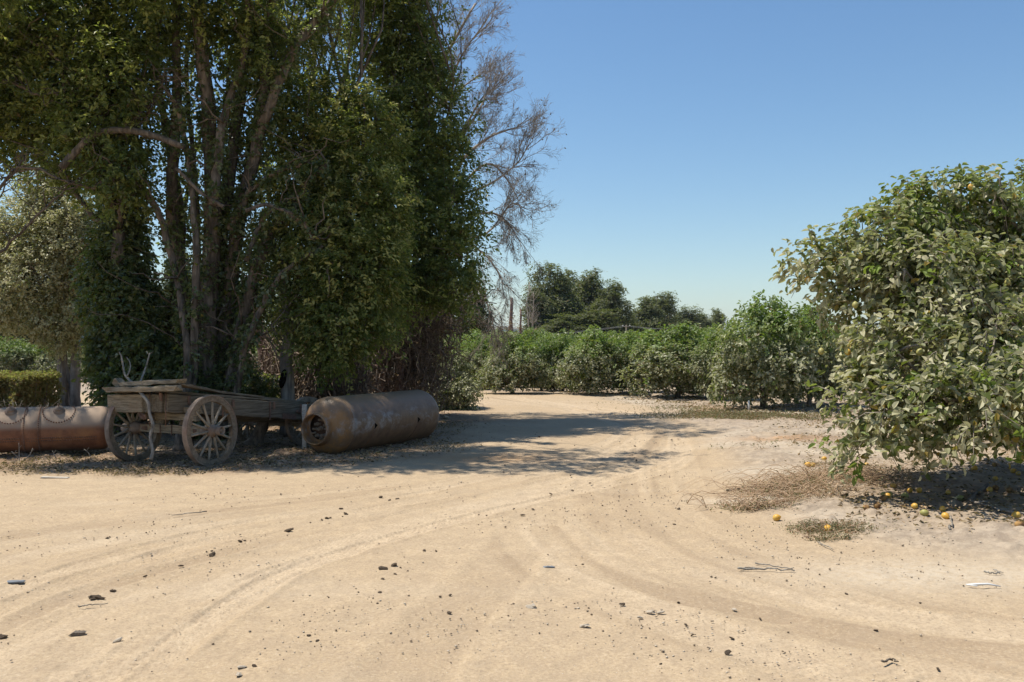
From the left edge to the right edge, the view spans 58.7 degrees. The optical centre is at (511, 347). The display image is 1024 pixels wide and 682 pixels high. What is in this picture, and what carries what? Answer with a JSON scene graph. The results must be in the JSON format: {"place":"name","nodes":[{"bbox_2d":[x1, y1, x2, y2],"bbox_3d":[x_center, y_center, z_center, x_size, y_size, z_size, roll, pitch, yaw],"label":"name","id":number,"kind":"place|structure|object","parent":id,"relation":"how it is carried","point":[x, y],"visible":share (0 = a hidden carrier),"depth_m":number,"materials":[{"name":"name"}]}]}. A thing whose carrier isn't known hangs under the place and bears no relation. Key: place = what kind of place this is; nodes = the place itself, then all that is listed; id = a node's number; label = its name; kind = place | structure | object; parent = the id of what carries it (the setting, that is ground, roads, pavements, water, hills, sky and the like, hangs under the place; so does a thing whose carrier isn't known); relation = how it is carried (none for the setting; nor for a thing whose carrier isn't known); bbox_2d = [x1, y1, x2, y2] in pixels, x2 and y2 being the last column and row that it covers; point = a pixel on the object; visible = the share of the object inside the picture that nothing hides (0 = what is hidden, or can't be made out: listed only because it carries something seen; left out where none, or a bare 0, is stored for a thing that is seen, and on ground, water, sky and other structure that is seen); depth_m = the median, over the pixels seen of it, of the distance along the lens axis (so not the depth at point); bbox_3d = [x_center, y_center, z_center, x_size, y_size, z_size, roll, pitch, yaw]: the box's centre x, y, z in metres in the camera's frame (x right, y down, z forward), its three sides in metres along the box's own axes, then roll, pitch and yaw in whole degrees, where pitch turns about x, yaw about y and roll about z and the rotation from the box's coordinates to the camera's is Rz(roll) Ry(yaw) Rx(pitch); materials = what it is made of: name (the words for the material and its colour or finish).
{"place":"outdoors","nodes":[
{"label":"outdoors","id":0,"kind":"place"},
{"bbox_2d":[0,391,1023,681],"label":"dirt road","id":1,"kind":"structure","parent":0,"point":[484,563],"depth_m":6.70,"materials":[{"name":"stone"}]},
{"bbox_2d":[0,634,7,639],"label":"dirt clod","id":2,"kind":"object","parent":1,"relation":"on","point":[2,636],"visible":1,"depth_m":5.28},
{"bbox_2d":[7,580,24,583],"bbox_3d":[-3.545,1.670,6.504,0.120,0.015,0.053,1,0,-17],"label":"plastic scrap","id":3,"kind":"object","parent":1,"relation":"on","point":[15,581],"visible":1,"depth_m":6.49,"materials":[{"name":"grey"}]},
{"bbox_2d":[41,476,69,478],"bbox_3d":[-5.984,1.698,11.920,0.373,0.022,0.073,1,0,3],"label":"board scrap","id":4,"kind":"object","parent":1,"relation":"on","point":[55,477],"visible":1,"depth_m":11.89,"materials":[{"name":"wood"}]},
{"bbox_2d":[68,630,85,635],"bbox_3d":[-2.554,1.678,5.356,0.098,0.023,0.044,1,0,-6],"label":"bark chunk","id":5,"kind":"object","parent":1,"relation":"on","point":[78,633],"visible":1,"depth_m":5.34,"materials":[{"name":"wood"}]},
{"bbox_2d":[88,594,104,599],"bbox_3d":[-2.791,1.677,6.113,0.120,0.035,0.069,3,2,-10],"label":"dirt clod","id":6,"kind":"object","parent":1,"relation":"on","point":[94,597],"visible":1,"depth_m":6.10,"materials":[{"name":"soil"}]},
{"bbox_2d":[526,603,536,608],"bbox_3d":[0.125,1.681,5.920,0.076,0.023,0.047,-1,18,15],"label":"stone","id":7,"kind":"object","parent":1,"relation":"on","point":[532,606],"visible":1,"depth_m":5.91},
{"bbox_2d":[737,567,794,570],"bbox_3d":[1.940,1.687,6.960,0.432,0.038,0.053,0,0,4],"label":"stick","id":8,"kind":"object","parent":1,"relation":"on","point":[742,568],"visible":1,"depth_m":6.96,"materials":[{"name":"wood"}]},
{"bbox_2d":[755,562,787,567],"bbox_3d":[2.037,1.693,7.071,0.308,0.018,0.031,0,0,39],"label":"stick","id":9,"kind":"object","parent":1,"relation":"on","point":[770,565],"visible":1,"depth_m":7.10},
{"bbox_2d":[881,658,898,662],"bbox_3d":[2.025,1.680,4.899,0.095,0.023,0.052,0,0,0],"label":"stick","id":10,"kind":"object","parent":1,"relation":"on","point":[887,660],"visible":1,"depth_m":4.89,"materials":[{"name":"wood"}]},
{"bbox_2d":[966,583,1000,586],"bbox_3d":[3.355,1.686,6.472,0.230,0.026,0.059,0,0,11],"label":"plastic scrap","id":11,"kind":"object","parent":1,"relation":"on","point":[976,584],"visible":1,"depth_m":6.48,"materials":[{"name":"plastic"}]},
{"bbox_2d":[0,378,1023,568],"bbox_3d":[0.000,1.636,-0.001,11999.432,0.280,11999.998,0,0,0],"label":"ground","id":12,"kind":"structure","parent":0,"point":[1003,546],"depth_m":12.42,"materials":[{"name":"soil"}]},
{"bbox_2d":[0,335,42,371],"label":"lemon tree","id":13,"kind":"object","parent":12,"relation":"on","point":[19,356],"visible":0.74,"depth_m":45.22,"materials":[{"name":"green plant"}]},
{"bbox_2d":[0,307,50,344],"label":"tree","id":14,"kind":"object","parent":12,"relation":"on","point":[20,336],"visible":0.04,"depth_m":68.67,"materials":[{"name":"green plant"}]},
{"bbox_2d":[0,367,66,407],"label":"clipped hedge","id":15,"kind":"object","parent":12,"relation":"on","point":[28,387],"visible":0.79,"depth_m":20.96,"materials":[{"name":"green plant"}]},
{"bbox_2d":[1,399,73,406],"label":"brush pile","id":16,"kind":"object","parent":12,"relation":"on","point":[31,402],"visible":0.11,"depth_m":20.53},
{"bbox_2d":[0,161,97,406],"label":"olive green tree","id":17,"kind":"object","parent":12,"relation":"on","point":[31,298],"visible":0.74,"depth_m":23.27,"materials":[{"name":"green plant"}]},
{"bbox_2d":[0,403,107,452],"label":"riveted boiler","id":18,"kind":"object","parent":12,"relation":"on","point":[52,428],"visible":0.98,"depth_m":14.44,"materials":[{"name":"red metal"}]},
{"bbox_2d":[25,343,84,371],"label":"lemon tree","id":19,"kind":"object","parent":12,"relation":"on","point":[41,364],"visible":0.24,"depth_m":45.21,"materials":[{"name":"green plant"}]},
{"bbox_2d":[81,349,93,379],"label":"lemon tree","id":20,"kind":"object","parent":12,"relation":"on","point":[83,368],"visible":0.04,"depth_m":45.26,"materials":[{"name":"green plant"}]},
{"bbox_2d":[0,0,196,321],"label":"spreading tree","id":21,"kind":"object","parent":12,"relation":"on","point":[68,102],"visible":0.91,"depth_m":16.89,"materials":[{"name":"green plant"}]},
{"bbox_2d":[68,83,198,436],"bbox_3d":[-7.443,-1.746,17.767,3.572,7.176,1.951,0,0,41],"label":"ivy","id":22,"kind":"object","parent":12,"relation":"on","point":[109,339],"visible":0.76,"depth_m":17.42,"materials":[{"name":"green plant"}]},
{"bbox_2d":[0,0,348,441],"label":"ivy covered tree","id":23,"kind":"object","parent":12,"relation":"on","point":[207,316],"visible":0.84,"depth_m":17.14,"materials":[{"name":"green plant"}]},
{"bbox_2d":[160,246,191,333],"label":"tree","id":24,"kind":"object","parent":12,"relation":"on","point":[189,271],"visible":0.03,"depth_m":57.51,"materials":[{"name":"green plant"}]},
{"bbox_2d":[171,434,193,451],"bbox_3d":[-5.551,1.550,15.343,0.409,0.492,0.403,0,0,-35],"label":"stump","id":25,"kind":"object","parent":12,"relation":"on","point":[178,445],"visible":0.26,"depth_m":15.24,"materials":[{"name":"wood"}]},
{"bbox_2d":[102,378,318,465],"bbox_3d":[-4.627,1.108,14.981,1.953,1.324,3.969,0,0,20],"label":"old wagon","id":26,"kind":"object","parent":12,"relation":"on","point":[169,401],"visible":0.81,"depth_m":13.62,"materials":[{"name":"brown wood"}]},
{"bbox_2d":[119,351,154,459],"bbox_3d":[-5.484,0.829,13.676,0.422,1.562,1.428,0,0,-39],"label":"dead branch","id":27,"kind":"object","parent":26,"relation":"on","point":[143,396],"visible":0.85,"depth_m":13.19,"materials":[{"name":"wood"}]},
{"bbox_2d":[140,334,280,429],"bbox_3d":[-5.746,0.587,17.908,1.879,2.388,2.921,0,0,37],"label":"shrub","id":28,"kind":"object","parent":12,"relation":"on","point":[264,390],"visible":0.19,"depth_m":18.04,"materials":[{"name":"green plant"}]},
{"bbox_2d":[0,419,488,476],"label":"leaf litter","id":29,"kind":"object","parent":12,"relation":"on","point":[33,466],"visible":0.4,"depth_m":13.96,"materials":[{"name":"plant"}]},
{"bbox_2d":[243,422,268,445],"bbox_3d":[-4.465,1.485,15.861,0.482,0.666,0.370,0,0,-25],"label":"leaning stump","id":30,"kind":"object","parent":12,"relation":"on","point":[257,434],"visible":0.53,"depth_m":15.82,"materials":[{"name":"wood"}]},
{"bbox_2d":[237,307,279,346],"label":"tree","id":31,"kind":"object","parent":12,"relation":"on","point":[266,334],"visible":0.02,"depth_m":61.06,"materials":[{"name":"green plant"}]},
{"bbox_2d":[248,223,270,373],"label":"tree trunk","id":32,"kind":"object","parent":12,"relation":"on","point":[259,350],"visible":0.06,"depth_m":23.88,"materials":[{"name":"brown plant"}]},
{"bbox_2d":[250,217,294,435],"bbox_3d":[-4.744,-0.521,17.560,1.112,4.411,1.733,0,0,0],"label":"tree trunk","id":33,"kind":"object","parent":12,"relation":"on","point":[287,385],"visible":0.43,"depth_m":17.50,"materials":[{"name":"grey plant"}]},
{"bbox_2d":[262,295,311,340],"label":"tree","id":34,"kind":"object","parent":12,"relation":"on","point":[278,307],"visible":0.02,"depth_m":64.83,"materials":[{"name":"green plant"}]},
{"bbox_2d":[302,404,306,448],"bbox_3d":[-3.442,1.310,15.101,0.094,0.745,0.039,0,0,19],"label":"pale post","id":35,"kind":"object","parent":12,"relation":"on","point":[304,411],"visible":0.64,"depth_m":15.09,"materials":[{"name":"wood"}]},
{"bbox_2d":[245,321,411,425],"bbox_3d":[-5.082,0.195,20.174,5.936,3.097,3.714,0,0,0],"label":"vine thicket","id":36,"kind":"object","parent":12,"relation":"on","point":[358,387],"visible":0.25,"depth_m":19.33,"materials":[{"name":"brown plant"}]},
{"bbox_2d":[227,0,430,403],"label":"privet tree","id":37,"kind":"object","parent":12,"relation":"on","point":[367,290],"visible":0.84,"depth_m":17.41,"materials":[{"name":"green plant"}]},
{"bbox_2d":[283,0,376,245],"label":"bare tree","id":38,"kind":"object","parent":12,"relation":"on","point":[323,44],"visible":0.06,"depth_m":22.55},
{"bbox_2d":[301,390,438,453],"bbox_3d":[-2.400,1.259,15.906,0.948,0.948,3.352,0,0,25],"label":"steel tank","id":39,"kind":"object","parent":12,"relation":"on","point":[336,424],"visible":0.96,"depth_m":15.05,"materials":[{"name":"brown metal"}]},
{"bbox_2d":[376,330,415,392],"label":"tree trunk","id":40,"kind":"object","parent":12,"relation":"on","point":[382,382],"visible":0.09,"depth_m":21.91,"materials":[{"name":"brown plant"}]},
{"bbox_2d":[312,0,503,370],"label":"evergreen tree","id":41,"kind":"object","parent":12,"relation":"on","point":[418,62],"visible":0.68,"depth_m":20.38,"materials":[{"name":"green plant"}]},
{"bbox_2d":[385,256,440,390],"bbox_3d":[-2.530,-0.379,21.983,1.746,3.745,1.787,0,0,0],"label":"tree trunk","id":42,"kind":"object","parent":12,"relation":"on","point":[401,371],"visible":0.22,"depth_m":21.91,"materials":[{"name":"brown plant"}]},
{"bbox_2d":[303,245,534,414],"bbox_3d":[-2.304,-0.437,22.696,5.584,4.543,3.806,0,0,8],"label":"vine thicket","id":43,"kind":"object","parent":12,"relation":"on","point":[428,345],"visible":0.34,"depth_m":21.99,"materials":[{"name":"brown plant"}]},
{"bbox_2d":[417,337,488,409],"bbox_3d":[-1.902,0.689,25.852,2.515,2.260,2.569,0,0,0],"label":"bush","id":44,"kind":"object","parent":12,"relation":"on","point":[459,395],"visible":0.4,"depth_m":25.19,"materials":[{"name":"green plant"}]},
{"bbox_2d":[439,402,481,410],"bbox_3d":[-1.819,1.653,25.385,1.958,0.299,1.224,0,0,11],"label":"ground ivy","id":45,"kind":"object","parent":12,"relation":"on","point":[455,408],"visible":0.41,"depth_m":25.12,"materials":[{"name":"green plant"}]},
{"bbox_2d":[445,335,476,374],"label":"lemon tree","id":46,"kind":"object","parent":12,"relation":"on","point":[462,348],"visible":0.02,"depth_m":37.65,"materials":[{"name":"green plant"}]},
{"bbox_2d":[454,328,490,348],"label":"lemon tree","id":47,"kind":"object","parent":12,"relation":"on","point":[473,339],"visible":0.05,"depth_m":44.94,"materials":[{"name":"green plant"}]},
{"bbox_2d":[453,276,499,340],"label":"tree","id":48,"kind":"object","parent":12,"relation":"on","point":[481,327],"visible":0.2,"depth_m":61.48,"materials":[{"name":"green plant"}]},
{"bbox_2d":[462,336,493,389],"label":"lemon tree","id":49,"kind":"object","parent":12,"relation":"on","point":[484,349],"visible":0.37,"depth_m":36.84,"materials":[{"name":"green plant"}]},
{"bbox_2d":[417,0,566,370],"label":"bare tree","id":50,"kind":"object","parent":12,"relation":"on","point":[490,91],"visible":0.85,"depth_m":23.27,"materials":[{"name":"grey plant"}]},
{"bbox_2d":[476,327,521,380],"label":"lemon tree","id":51,"kind":"object","parent":12,"relation":"on","point":[496,331],"visible":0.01,"depth_m":39.44,"materials":[{"name":"green plant"}]},
{"bbox_2d":[506,298,517,334],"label":"dead snag","id":52,"kind":"object","parent":12,"relation":"on","point":[511,317],"visible":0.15,"depth_m":81.88,"materials":[{"name":"wood"}]},
{"bbox_2d":[474,330,555,393],"bbox_3d":[-0.016,0.554,33.630,2.663,2.432,2.916,0,0,-44],"label":"lemon tree","id":53,"kind":"object","parent":12,"relation":"on","point":[524,361],"visible":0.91,"depth_m":33.11,"materials":[{"name":"green plant"}]},
{"bbox_2d":[516,309,524,334],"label":"dead snag","id":54,"kind":"object","parent":12,"relation":"on","point":[520,327],"visible":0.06,"depth_m":85.89,"materials":[{"name":"wood"}]},
{"bbox_2d":[524,278,535,333],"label":"dead sapling","id":55,"kind":"object","parent":12,"relation":"on","point":[528,294],"visible":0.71,"depth_m":104.90,"materials":[{"name":"wood"}]},
{"bbox_2d":[518,326,547,343],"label":"lemon tree","id":56,"kind":"object","parent":12,"relation":"on","point":[526,335],"visible":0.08,"depth_m":44.99,"materials":[{"name":"green plant"}]},
{"bbox_2d":[529,290,539,331],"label":"dead sapling","id":57,"kind":"object","parent":12,"relation":"on","point":[533,309],"visible":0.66,"depth_m":106.97,"materials":[{"name":"wood"}]},
{"bbox_2d":[519,288,562,333],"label":"eucalyptus tree","id":58,"kind":"object","parent":12,"relation":"on","point":[544,307],"visible":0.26,"depth_m":113.28,"materials":[{"name":"green plant"}]},
{"bbox_2d":[522,332,566,390],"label":"lemon tree","id":59,"kind":"object","parent":12,"relation":"on","point":[544,345],"visible":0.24,"depth_m":35.41,"materials":[{"name":"green plant"}]},
{"bbox_2d":[517,260,589,320],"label":"eucalyptus tree","id":60,"kind":"object","parent":12,"relation":"on","point":[555,290],"visible":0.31,"depth_m":117.18,"materials":[{"name":"green plant"}]},
{"bbox_2d":[540,333,579,391],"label":"lemon tree","id":61,"kind":"object","parent":12,"relation":"on","point":[562,342],"visible":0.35,"depth_m":35.16,"materials":[{"name":"green plant"}]},
{"bbox_2d":[534,312,590,336],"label":"eucalyptus tree","id":62,"kind":"object","parent":12,"relation":"on","point":[556,325],"visible":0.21,"depth_m":108.58,"materials":[{"name":"green plant"}]},
{"bbox_2d":[535,328,590,358],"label":"lemon tree","id":63,"kind":"object","parent":12,"relation":"on","point":[570,336],"visible":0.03,"depth_m":39.61,"materials":[{"name":"green plant"}]},
{"bbox_2d":[552,267,583,312],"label":"eucalyptus tree","id":64,"kind":"object","parent":12,"relation":"on","point":[568,272],"visible":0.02,"depth_m":127.42,"materials":[{"name":"green plant"}]},
{"bbox_2d":[547,324,636,393],"bbox_3d":[3.022,0.460,33.204,3.384,2.683,3.209,0,0,-33],"label":"lemon tree","id":65,"kind":"object","parent":12,"relation":"on","point":[601,350],"visible":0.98,"depth_m":32.50,"materials":[{"name":"green plant"}]},
{"bbox_2d":[567,308,622,334],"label":"eucalyptus tree","id":66,"kind":"object","parent":12,"relation":"on","point":[605,317],"visible":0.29,"depth_m":111.29,"materials":[{"name":"green plant"}]},
{"bbox_2d":[569,266,624,321],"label":"eucalyptus tree","id":67,"kind":"object","parent":12,"relation":"on","point":[587,292],"visible":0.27,"depth_m":122.58,"materials":[{"name":"green plant"}]},
{"bbox_2d":[585,277,640,333],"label":"eucalyptus tree","id":68,"kind":"object","parent":12,"relation":"on","point":[611,300],"visible":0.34,"depth_m":118.82,"materials":[{"name":"green plant"}]},
{"bbox_2d":[607,330,623,345],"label":"lemon tree","id":69,"kind":"object","parent":12,"relation":"on","point":[612,333],"visible":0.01,"depth_m":50.45,"materials":[{"name":"green plant"}]},
{"bbox_2d":[610,330,661,391],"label":"lemon tree","id":70,"kind":"object","parent":12,"relation":"on","point":[630,337],"visible":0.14,"depth_m":34.12,"materials":[{"name":"green plant"}]},
{"bbox_2d":[623,313,650,333],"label":"eucalyptus tree","id":71,"kind":"object","parent":12,"relation":"on","point":[640,328],"visible":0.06,"depth_m":133.88,"materials":[{"name":"green plant"}]},
{"bbox_2d":[616,329,666,386],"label":"lemon tree","id":72,"kind":"object","parent":12,"relation":"on","point":[635,332],"visible":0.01,"depth_m":39.12,"materials":[{"name":"green plant"}]},
{"bbox_2d":[629,295,672,333],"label":"eucalyptus tree","id":73,"kind":"object","parent":12,"relation":"on","point":[649,316],"visible":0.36,"depth_m":138.14,"materials":[{"name":"green plant"}]},
{"bbox_2d":[636,290,683,334],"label":"eucalyptus tree","id":74,"kind":"object","parent":12,"relation":"on","point":[667,301],"visible":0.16,"depth_m":149.40,"materials":[{"name":"green plant"}]},
{"bbox_2d":[615,320,710,398],"bbox_3d":[5.473,0.445,31.235,3.960,2.784,3.957,0,0,0],"label":"lemon tree","id":75,"kind":"object","parent":12,"relation":"on","point":[668,355],"visible":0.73,"depth_m":30.61,"materials":[{"name":"green plant"}]},
{"bbox_2d":[673,305,707,332],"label":"eucalyptus tree","id":76,"kind":"object","parent":12,"relation":"on","point":[692,316],"visible":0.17,"depth_m":159.34,"materials":[{"name":"green plant"}]},
{"bbox_2d":[440,384,953,417],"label":"leaf litter","id":77,"kind":"object","parent":12,"relation":"on","point":[709,403],"visible":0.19,"depth_m":27.53,"materials":[{"name":"plant"}]},
{"bbox_2d":[688,325,716,338],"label":"lemon tree","id":78,"kind":"object","parent":12,"relation":"on","point":[706,328],"visible":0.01,"depth_m":44.43,"materials":[{"name":"green plant"}]},
{"bbox_2d":[697,312,715,330],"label":"eucalyptus tree","id":79,"kind":"object","parent":12,"relation":"on","point":[708,322],"visible":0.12,"depth_m":168.53,"materials":[{"name":"green plant"}]},
{"bbox_2d":[680,322,735,398],"bbox_3d":[6.716,0.450,29.756,2.579,2.614,2.445,0,0,-23],"label":"lemon tree","id":80,"kind":"object","parent":12,"relation":"on","point":[702,371],"visible":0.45,"depth_m":29.33,"materials":[{"name":"green plant"}]},
{"bbox_2d":[707,307,732,334],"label":"eucalyptus tree","id":81,"kind":"object","parent":12,"relation":"on","point":[716,316],"visible":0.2,"depth_m":179.02,"materials":[{"name":"green plant"}]},
{"bbox_2d":[600,402,857,421],"bbox_3d":[6.047,1.619,23.271,7.609,0.304,6.332,0,0,0],"label":"weed patch","id":82,"kind":"object","parent":12,"relation":"on","point":[745,415],"visible":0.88,"depth_m":22.08,"materials":[{"name":"green plant"}]},
{"bbox_2d":[706,289,825,407],"bbox_3d":[7.093,0.073,25.463,3.235,3.503,3.482,0,0,21],"label":"lemon tree","id":83,"kind":"object","parent":12,"relation":"on","point":[754,361],"visible":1,"depth_m":24.62,"materials":[{"name":"green plant"}]},
{"bbox_2d":[592,399,944,512],"bbox_3d":[4.073,1.624,19.301,6.510,0.269,20.094,0,0,0],"label":"weed patch","id":84,"kind":"object","parent":12,"relation":"on","point":[777,440],"visible":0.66,"depth_m":11.25,"materials":[{"name":"green plant"}]},
{"bbox_2d":[773,514,780,520],"bbox_3d":[2.591,1.661,8.913,0.072,0.068,0.071,0,0,-14],"label":"fallen lemon","id":85,"kind":"object","parent":12,"relation":"on","point":[776,517],"visible":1,"depth_m":8.89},
{"bbox_2d":[767,301,856,405],"bbox_3d":[8.692,0.223,26.505,2.807,3.176,2.563,0,0,34],"label":"lemon tree","id":86,"kind":"object","parent":12,"relation":"on","point":[828,356],"visible":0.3,"depth_m":25.96,"materials":[{"name":"green plant"}]},
{"bbox_2d":[669,460,969,511],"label":"dry weeds","id":87,"kind":"object","parent":12,"relation":"on","point":[793,481],"visible":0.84,"depth_m":10.32,"materials":[{"name":"brown plant"}]},
{"bbox_2d":[773,513,898,542],"bbox_3d":[3.042,1.652,8.346,1.110,0.184,0.860,0,0,0],"label":"weed patch","id":88,"kind":"object","parent":12,"relation":"on","point":[819,526],"visible":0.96,"depth_m":8.34,"materials":[{"name":"green plant"}]},
{"bbox_2d":[824,323,873,384],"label":"lemon tree","id":89,"kind":"object","parent":12,"relation":"on","point":[848,348],"visible":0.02,"depth_m":38.77,"materials":[{"name":"green plant"}]},
{"bbox_2d":[873,502,880,507],"bbox_3d":[3.695,1.593,9.216,0.067,0.061,0.065,0,0,-24],"label":"fallen lemon","id":90,"kind":"object","parent":12,"relation":"on","point":[876,505],"visible":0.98,"depth_m":9.20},
{"bbox_2d":[751,410,1023,533],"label":"leaf litter","id":91,"kind":"object","parent":12,"relation":"on","point":[934,494],"visible":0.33,"depth_m":9.89,"materials":[{"name":"plant"}]},
{"bbox_2d":[768,158,1023,486],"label":"lemon tree","id":92,"kind":"object","parent":12,"relation":"on","point":[940,280],"visible":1,"depth_m":10.24,"materials":[{"name":"green plant"}]},
{"bbox_2d":[911,503,917,508],"bbox_3d":[4.006,1.573,9.056,0.065,0.061,0.064,0,0,28],"label":"fallen lemon","id":93,"kind":"object","parent":12,"relation":"on","point":[914,505],"visible":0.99,"depth_m":9.04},
{"bbox_2d":[919,509,928,515],"bbox_3d":[3.999,1.599,8.825,0.074,0.069,0.073,0,0,-8],"label":"fallen lemon","id":94,"kind":"object","parent":12,"relation":"on","point":[923,512],"visible":1,"depth_m":8.80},
{"bbox_2d":[941,512,949,518],"bbox_3d":[4.108,1.593,8.623,0.068,0.066,0.085,12,7,-18],"label":"fallen lemon","id":95,"kind":"object","parent":12,"relation":"on","point":[945,515],"visible":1,"depth_m":8.60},
{"bbox_2d":[948,515,952,529],"bbox_3d":[4.033,1.608,8.359,0.039,0.062,0.503,0,0,29],"label":"stick","id":96,"kind":"object","parent":12,"relation":"on","point":[949,526],"visible":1,"depth_m":8.26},
{"bbox_2d":[967,483,1023,514],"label":"fallen branch","id":97,"kind":"object","parent":12,"relation":"on","point":[974,494],"visible":0.96,"depth_m":9.30,"materials":[{"name":"wood"}]},
{"bbox_2d":[982,167,1023,424],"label":"lemon tree","id":98,"kind":"object","parent":12,"relation":"on","point":[1018,183],"depth_m":14.88,"materials":[{"name":"green plant"}]},
{"bbox_2d":[983,458,1023,472],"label":"fallen branch","id":99,"kind":"object","parent":12,"relation":"on","point":[1001,464],"visible":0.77,"depth_m":11.89,"materials":[{"name":"wood"}]},
{"bbox_2d":[1006,487,1012,492],"bbox_3d":[5.471,1.565,10.006,0.074,0.071,0.076,0,0,15],"label":"fallen lemon","id":100,"kind":"object","parent":12,"relation":"on","point":[1008,489],"visible":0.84,"depth_m":9.98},
{"bbox_2d":[1011,511,1020,517],"bbox_3d":[4.818,1.599,8.697,0.086,0.082,0.088,0,0,-29],"label":"fallen lemon","id":101,"kind":"object","parent":12,"relation":"on","point":[1017,514],"visible":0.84,"depth_m":8.67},
{"bbox_2d":[1014,521,1023,525],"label":"fallen lemon","id":102,"kind":"object","parent":12,"relation":"on","point":[1018,523],"visible":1,"depth_m":8.02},
{"bbox_2d":[0,0,1023,331],"label":"sky","id":103,"kind":"structure","parent":0,"point":[703,136],"materials":[{"name":"blue"}]},
{"bbox_2d":[487,326,736,336],"bbox_3d":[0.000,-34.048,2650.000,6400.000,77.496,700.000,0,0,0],"label":"hills","id":104,"kind":"structure","parent":0,"point":[515,329],"depth_m":2678.82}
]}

